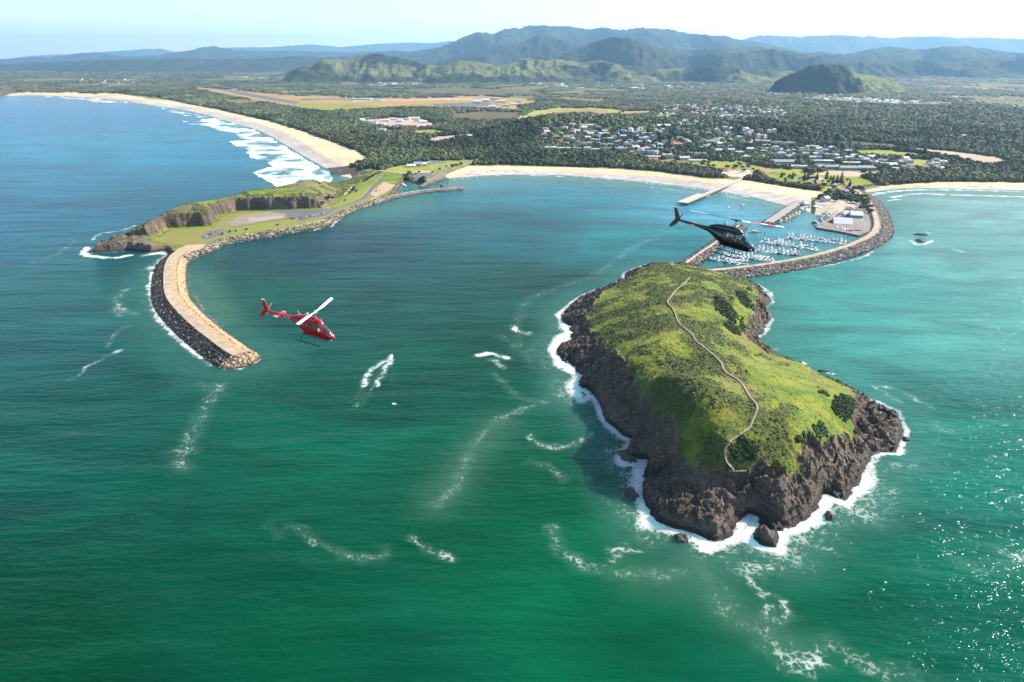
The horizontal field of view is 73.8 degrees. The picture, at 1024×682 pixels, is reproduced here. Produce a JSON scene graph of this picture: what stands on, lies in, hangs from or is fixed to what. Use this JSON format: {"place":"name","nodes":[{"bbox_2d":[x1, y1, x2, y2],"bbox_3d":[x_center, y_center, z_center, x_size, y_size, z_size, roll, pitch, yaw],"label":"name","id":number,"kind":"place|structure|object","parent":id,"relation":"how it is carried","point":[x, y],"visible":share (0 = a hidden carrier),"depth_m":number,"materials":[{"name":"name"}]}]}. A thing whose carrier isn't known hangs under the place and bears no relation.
{"place":"outdoors","nodes":[
{"label":"outdoors","id":0,"kind":"place"},
{"bbox_2d":[0,46,385,64],"bbox_3d":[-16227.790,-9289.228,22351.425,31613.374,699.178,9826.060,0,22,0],"label":"blue mountains","id":1,"kind":"structure","parent":0,"point":[212,52],"depth_m":21782.56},
{"bbox_2d":[0,56,442,71],"bbox_3d":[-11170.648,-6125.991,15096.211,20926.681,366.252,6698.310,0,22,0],"label":"ranges","id":2,"kind":"object","parent":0,"point":[284,64],"visible":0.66,"depth_m":14312.86,"materials":[{"name":"blue"}]},
{"bbox_2d":[11,41,452,58],"bbox_3d":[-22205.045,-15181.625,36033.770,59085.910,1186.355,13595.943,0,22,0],"label":"mountains","id":3,"kind":"structure","parent":0,"point":[409,47],"depth_m":35953.51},
{"bbox_2d":[92,169,404,258],"bbox_3d":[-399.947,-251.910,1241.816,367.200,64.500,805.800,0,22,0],"label":"headland","id":4,"kind":"structure","parent":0,"point":[184,226],"depth_m":1097.05,"materials":[{"name":"green plant"}]},
{"bbox_2d":[131,169,374,231],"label":"heath","id":5,"kind":"object","parent":4,"relation":"on","point":[364,177],"visible":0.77,"depth_m":1219.16,"materials":[{"name":"green plant"}]},
{"bbox_2d":[182,196,390,262],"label":"shore rocks","id":6,"kind":"object","parent":4,"relation":"on","point":[254,235],"visible":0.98,"depth_m":1014.80,"materials":[{"name":"grey stone"}]},
{"bbox_2d":[260,298,334,345],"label":"helicopter","id":7,"kind":"object","parent":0,"point":[304,322],"visible":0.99,"depth_m":80.43,"materials":[{"name":"red paint"}]},
{"bbox_2d":[0,95,1023,681],"bbox_3d":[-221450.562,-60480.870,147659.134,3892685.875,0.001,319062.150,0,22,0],"label":"sea","id":8,"kind":"structure","parent":0,"point":[438,497],"depth_m":458.56,"materials":[{"name":"liquid"}]},
{"bbox_2d":[150,248,260,369],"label":"breakwater","id":9,"kind":"object","parent":8,"relation":"in","point":[186,319],"visible":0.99,"depth_m":668.50,"materials":[{"name":"stone"}]},
{"bbox_2d":[372,186,462,204],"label":"breakwater","id":10,"kind":"object","parent":8,"relation":"in","point":[402,194],"visible":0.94,"depth_m":1326.51,"materials":[{"name":"grey stone"}]},
{"bbox_2d":[673,533,688,542],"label":"rock","id":11,"kind":"object","parent":8,"relation":"in","point":[681,538],"visible":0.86,"depth_m":368.14,"materials":[{"name":"stone"}]},
{"bbox_2d":[681,224,747,266],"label":"breakwater","id":12,"kind":"object","parent":8,"relation":"in","point":[700,255],"visible":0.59,"depth_m":911.21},
{"bbox_2d":[761,200,807,225],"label":"breakwater","id":13,"kind":"object","parent":8,"relation":"in","point":[782,213],"visible":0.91,"depth_m":1139.41,"materials":[{"name":"grey concrete"}]},
{"bbox_2d":[706,189,893,277],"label":"breakwater","id":14,"kind":"object","parent":8,"relation":"in","point":[879,233],"visible":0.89,"depth_m":898.03,"materials":[{"name":"stone"}]},
{"bbox_2d":[824,510,833,520],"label":"rock","id":15,"kind":"object","parent":8,"relation":"in","point":[829,515],"visible":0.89,"depth_m":385.92,"materials":[{"name":"stone"}]},
{"bbox_2d":[0,71,1023,217],"bbox_3d":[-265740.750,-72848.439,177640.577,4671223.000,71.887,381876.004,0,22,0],"label":"ground","id":16,"kind":"structure","parent":0,"point":[331,156],"depth_m":2220.11,"materials":[{"name":"beige sand"}]},
{"bbox_2d":[351,98,371,99],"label":"airport building","id":17,"kind":"structure","parent":16,"relation":"on","point":[361,98],"depth_m":4300.26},
{"bbox_2d":[419,177,448,187],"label":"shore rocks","id":18,"kind":"object","parent":16,"relation":"on","point":[426,184],"visible":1,"depth_m":1446.55,"materials":[{"name":"grey stone"}]},
{"bbox_2d":[419,159,472,182],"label":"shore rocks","id":19,"kind":"object","parent":16,"relation":"on","point":[431,176],"visible":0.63,"depth_m":1508.87,"materials":[{"name":"grey stone"}]},
{"bbox_2d":[0,71,1023,101],"bbox_3d":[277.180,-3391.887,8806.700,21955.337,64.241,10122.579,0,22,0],"label":"forest","id":20,"kind":"object","parent":16,"relation":"on","point":[158,88],"visible":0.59,"depth_m":5847.27,"materials":[{"name":"green plant"}]},
{"bbox_2d":[1,71,1022,142],"bbox_3d":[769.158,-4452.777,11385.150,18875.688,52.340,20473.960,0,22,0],"label":"town","id":21,"kind":"object","parent":16,"relation":"on","point":[747,132],"visible":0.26,"depth_m":3163.61},
{"bbox_2d":[545,146,556,149],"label":"apartment building","id":22,"kind":"structure","parent":16,"relation":"on","point":[551,147],"depth_m":1889.14,"materials":[{"name":"white"}]},
{"bbox_2d":[582,124,593,126],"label":"apartment building","id":23,"kind":"structure","parent":16,"relation":"on","point":[589,125],"depth_m":2169.11,"materials":[{"name":"white"}]},
{"bbox_2d":[180,97,1023,134],"bbox_3d":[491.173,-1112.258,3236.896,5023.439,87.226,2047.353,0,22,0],"label":"forest","id":24,"kind":"object","parent":16,"relation":"on","point":[903,117],"visible":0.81,"depth_m":2986.51,"materials":[{"name":"green plant"}]},
{"bbox_2d":[615,147,627,150],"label":"terrace houses","id":25,"kind":"structure","parent":16,"relation":"on","point":[624,149],"depth_m":1886.33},
{"bbox_2d":[636,150,645,153],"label":"apartment building","id":26,"kind":"structure","parent":16,"relation":"on","point":[642,151],"depth_m":1831.18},
{"bbox_2d":[646,150,653,154],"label":"apartment building","id":27,"kind":"structure","parent":16,"relation":"on","point":[650,152],"depth_m":1823.38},
{"bbox_2d":[645,155,660,157],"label":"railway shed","id":28,"kind":"structure","parent":16,"relation":"on","point":[650,156],"depth_m":1780.38,"materials":[{"name":"white metal"}]},
{"bbox_2d":[661,153,673,158],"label":"apartment building","id":29,"kind":"structure","parent":16,"relation":"on","point":[670,156],"depth_m":1759.37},
{"bbox_2d":[315,112,1023,198],"bbox_3d":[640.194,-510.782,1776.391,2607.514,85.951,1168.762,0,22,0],"label":"forest","id":30,"kind":"object","parent":16,"relation":"on","point":[516,142],"visible":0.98,"depth_m":1905.14,"materials":[{"name":"green plant"}]},
{"bbox_2d":[670,142,683,146],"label":"house","id":31,"kind":"structure","parent":16,"relation":"on","point":[675,144],"depth_m":1963.06,"materials":[{"name":"ceramic"}]},
{"bbox_2d":[679,156,689,159],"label":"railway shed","id":32,"kind":"structure","parent":16,"relation":"on","point":[684,157],"depth_m":1735.51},
{"bbox_2d":[688,159,706,161],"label":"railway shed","id":33,"kind":"structure","parent":16,"relation":"on","point":[694,160],"depth_m":1711.54,"materials":[{"name":"white metal"}]},
{"bbox_2d":[677,177,743,204],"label":"jetty","id":34,"kind":"object","parent":16,"relation":"on","point":[691,199],"visible":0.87,"depth_m":1288.42,"materials":[{"name":"beige concrete"}]},
{"bbox_2d":[756,139,769,143],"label":"apartment building","id":35,"kind":"structure","parent":16,"relation":"on","point":[764,141],"depth_m":2016.42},
{"bbox_2d":[775,151,786,155],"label":"house","id":36,"kind":"structure","parent":16,"relation":"on","point":[783,153],"depth_m":1796.04,"materials":[{"name":"blue metal"}]},
{"bbox_2d":[767,159,795,162],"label":"warehouse","id":37,"kind":"structure","parent":16,"relation":"on","point":[784,160],"depth_m":1686.86,"materials":[{"name":"white metal"}]},
{"bbox_2d":[783,141,794,145],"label":"apartment building","id":38,"kind":"structure","parent":16,"relation":"on","point":[787,143],"depth_m":1980.27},
{"bbox_2d":[791,165,807,168],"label":"apartment building","id":39,"kind":"structure","parent":16,"relation":"on","point":[798,166],"depth_m":1599.97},
{"bbox_2d":[799,201,810,205],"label":"shed","id":40,"kind":"structure","parent":16,"relation":"on","point":[804,203],"depth_m":1211.61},
{"bbox_2d":[814,159,833,162],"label":"shopping building","id":41,"kind":"structure","parent":16,"relation":"on","point":[822,161],"depth_m":1684.97,"materials":[{"name":"white"}]},
{"bbox_2d":[820,196,830,201],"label":"marina house","id":42,"kind":"structure","parent":16,"relation":"on","point":[825,198],"depth_m":1227.76,"materials":[{"name":"white metal"}]},
{"bbox_2d":[818,165,838,168],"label":"apartment building","id":43,"kind":"structure","parent":16,"relation":"on","point":[832,166],"depth_m":1592.19,"materials":[{"name":"white"}]},
{"bbox_2d":[770,63,909,94],"bbox_3d":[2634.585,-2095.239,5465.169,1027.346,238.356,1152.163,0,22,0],"label":"wooded knoll","id":44,"kind":"structure","parent":16,"relation":"on","point":[825,78],"depth_m":5225.53,"materials":[{"name":"green plant"}]},
{"bbox_2d":[839,172,843,183],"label":"pine tree","id":45,"kind":"object","parent":16,"relation":"on","point":[841,180],"visible":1,"depth_m":1395.40,"materials":[{"name":"green plant"}]},
{"bbox_2d":[816,202,871,236],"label":"wharf","id":46,"kind":"structure","parent":16,"relation":"on","point":[863,224],"depth_m":1060.20,"materials":[{"name":"grey concrete"}]},
{"bbox_2d":[832,217,852,224],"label":"fish market","id":47,"kind":"structure","parent":46,"relation":"on","point":[842,220],"depth_m":1071.56,"materials":[{"name":"white metal"}]},
{"bbox_2d":[838,166,856,169],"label":"apartment building","id":48,"kind":"structure","parent":16,"relation":"on","point":[847,167],"depth_m":1578.30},
{"bbox_2d":[842,161,860,164],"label":"shopping building","id":49,"kind":"structure","parent":16,"relation":"on","point":[853,163],"depth_m":1652.98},
{"bbox_2d":[848,211,863,217],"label":"warehouse","id":50,"kind":"structure","parent":16,"relation":"on","point":[856,214],"depth_m":1112.73,"materials":[{"name":"white metal"}]},
{"bbox_2d":[856,208,865,211],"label":"shed","id":51,"kind":"structure","parent":16,"relation":"on","point":[861,209],"depth_m":1157.94,"materials":[{"name":"grey metal"}]},
{"bbox_2d":[857,165,876,169],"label":"apartment building","id":52,"kind":"structure","parent":16,"relation":"on","point":[866,167],"depth_m":1577.92,"materials":[{"name":"white"}]},
{"bbox_2d":[862,183,879,187],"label":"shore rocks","id":53,"kind":"object","parent":16,"relation":"on","point":[871,185],"visible":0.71,"depth_m":1393.42,"materials":[{"name":"grey stone"}]},
{"bbox_2d":[904,158,913,162],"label":"house","id":54,"kind":"structure","parent":16,"relation":"on","point":[908,160],"depth_m":1680.05,"materials":[{"name":"white"}]},
{"bbox_2d":[939,160,947,163],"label":"house","id":55,"kind":"structure","parent":16,"relation":"on","point":[943,161],"depth_m":1662.77,"materials":[{"name":"white"}]},
{"bbox_2d":[0,0,1023,58],"label":"sky","id":56,"kind":"structure","parent":0,"point":[27,27],"materials":[{"name":"white"}]},
{"bbox_2d":[279,54,793,83],"bbox_3d":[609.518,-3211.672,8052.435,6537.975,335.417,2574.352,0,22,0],"label":"grassy hills","id":57,"kind":"structure","parent":0,"point":[373,68],"depth_m":7781.04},
{"bbox_2d":[322,25,810,58],"bbox_3d":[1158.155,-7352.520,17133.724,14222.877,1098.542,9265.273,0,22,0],"label":"range","id":58,"kind":"structure","parent":0,"point":[476,42],"depth_m":16258.37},
{"bbox_2d":[669,207,783,258],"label":"helicopter","id":59,"kind":"object","parent":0,"point":[717,232],"visible":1,"depth_m":73.67,"materials":[{"name":"black paint"}]},
{"bbox_2d":[556,262,903,547],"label":"island","id":60,"kind":"structure","parent":0,"point":[715,500],"depth_m":445.89,"materials":[{"name":"green plant"}]},
{"bbox_2d":[617,449,636,462],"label":"rock","id":61,"kind":"object","parent":60,"relation":"on","point":[626,455],"visible":0.77,"depth_m":443.15,"materials":[{"name":"stone"}]},
{"bbox_2d":[624,487,638,500],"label":"rock","id":62,"kind":"object","parent":60,"relation":"on","point":[631,493],"visible":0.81,"depth_m":405.06,"materials":[{"name":"stone"}]},
{"bbox_2d":[667,277,758,470],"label":"boardwalk","id":63,"kind":"structure","parent":60,"relation":"on","point":[744,387],"depth_m":452.25,"materials":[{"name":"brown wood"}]},
{"bbox_2d":[589,263,852,473],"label":"heath","id":64,"kind":"object","parent":60,"relation":"on","point":[707,295],"visible":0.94,"depth_m":554.88,"materials":[{"name":"green plant"}]},
{"bbox_2d":[711,295,739,323],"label":"bush","id":65,"kind":"object","parent":60,"relation":"on","point":[730,310],"visible":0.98,"depth_m":611.40,"materials":[{"name":"green plant"}]},
{"bbox_2d":[723,320,741,334],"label":"bush","id":66,"kind":"object","parent":60,"relation":"on","point":[731,326],"visible":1,"depth_m":571.63,"materials":[{"name":"green plant"}]},
{"bbox_2d":[728,468,746,472],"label":"lookout platform","id":67,"kind":"structure","parent":60,"relation":"on","point":[737,470],"depth_m":394.36,"materials":[{"name":"grey wood"}]},
{"bbox_2d":[725,433,760,461],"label":"bush","id":68,"kind":"object","parent":60,"relation":"on","point":[747,449],"visible":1,"depth_m":397.07,"materials":[{"name":"green plant"}]},
{"bbox_2d":[739,315,747,331],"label":"bush","id":69,"kind":"object","parent":60,"relation":"on","point":[742,325],"visible":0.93,"depth_m":594.70,"materials":[{"name":"green plant"}]},
{"bbox_2d":[736,290,753,308],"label":"bush","id":70,"kind":"object","parent":60,"relation":"on","point":[744,295],"visible":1,"depth_m":669.88,"materials":[{"name":"green plant"}]},
{"bbox_2d":[795,431,805,442],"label":"bush","id":71,"kind":"object","parent":60,"relation":"on","point":[798,438],"visible":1,"depth_m":409.17,"materials":[{"name":"green plant"}]},
{"bbox_2d":[812,420,828,440],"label":"bush","id":72,"kind":"object","parent":60,"relation":"on","point":[822,426],"visible":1,"depth_m":424.62,"materials":[{"name":"green plant"}]},
{"bbox_2d":[817,389,829,396],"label":"bush","id":73,"kind":"object","parent":60,"relation":"on","point":[823,391],"visible":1,"depth_m":467.43,"materials":[{"name":"green plant"}]},
{"bbox_2d":[831,393,855,422],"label":"bush","id":74,"kind":"object","parent":60,"relation":"on","point":[841,402],"visible":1,"depth_m":464.12,"materials":[{"name":"green plant"}]},
{"bbox_2d":[902,436,909,441],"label":"rock","id":75,"kind":"object","parent":60,"relation":"on","point":[905,438],"visible":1,"depth_m":465.38,"materials":[{"name":"stone"}]},
{"bbox_2d":[437,34,1023,66],"bbox_3d":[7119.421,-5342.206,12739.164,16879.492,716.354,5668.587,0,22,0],"label":"hills","id":76,"kind":"structure","parent":0,"point":[539,45],"depth_m":12312.80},
{"bbox_2d":[553,37,1023,78],"bbox_3d":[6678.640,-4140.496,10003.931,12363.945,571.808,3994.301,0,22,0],"label":"pointed hill","id":77,"kind":"structure","parent":0,"point":[627,51],"depth_m":9539.39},
{"bbox_2d":[742,35,1023,53],"bbox_3d":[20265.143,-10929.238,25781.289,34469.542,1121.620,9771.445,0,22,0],"label":"mountains","id":78,"kind":"structure","parent":0,"point":[840,44],"depth_m":24648.98,"materials":[{"name":"blue"}]}
]}

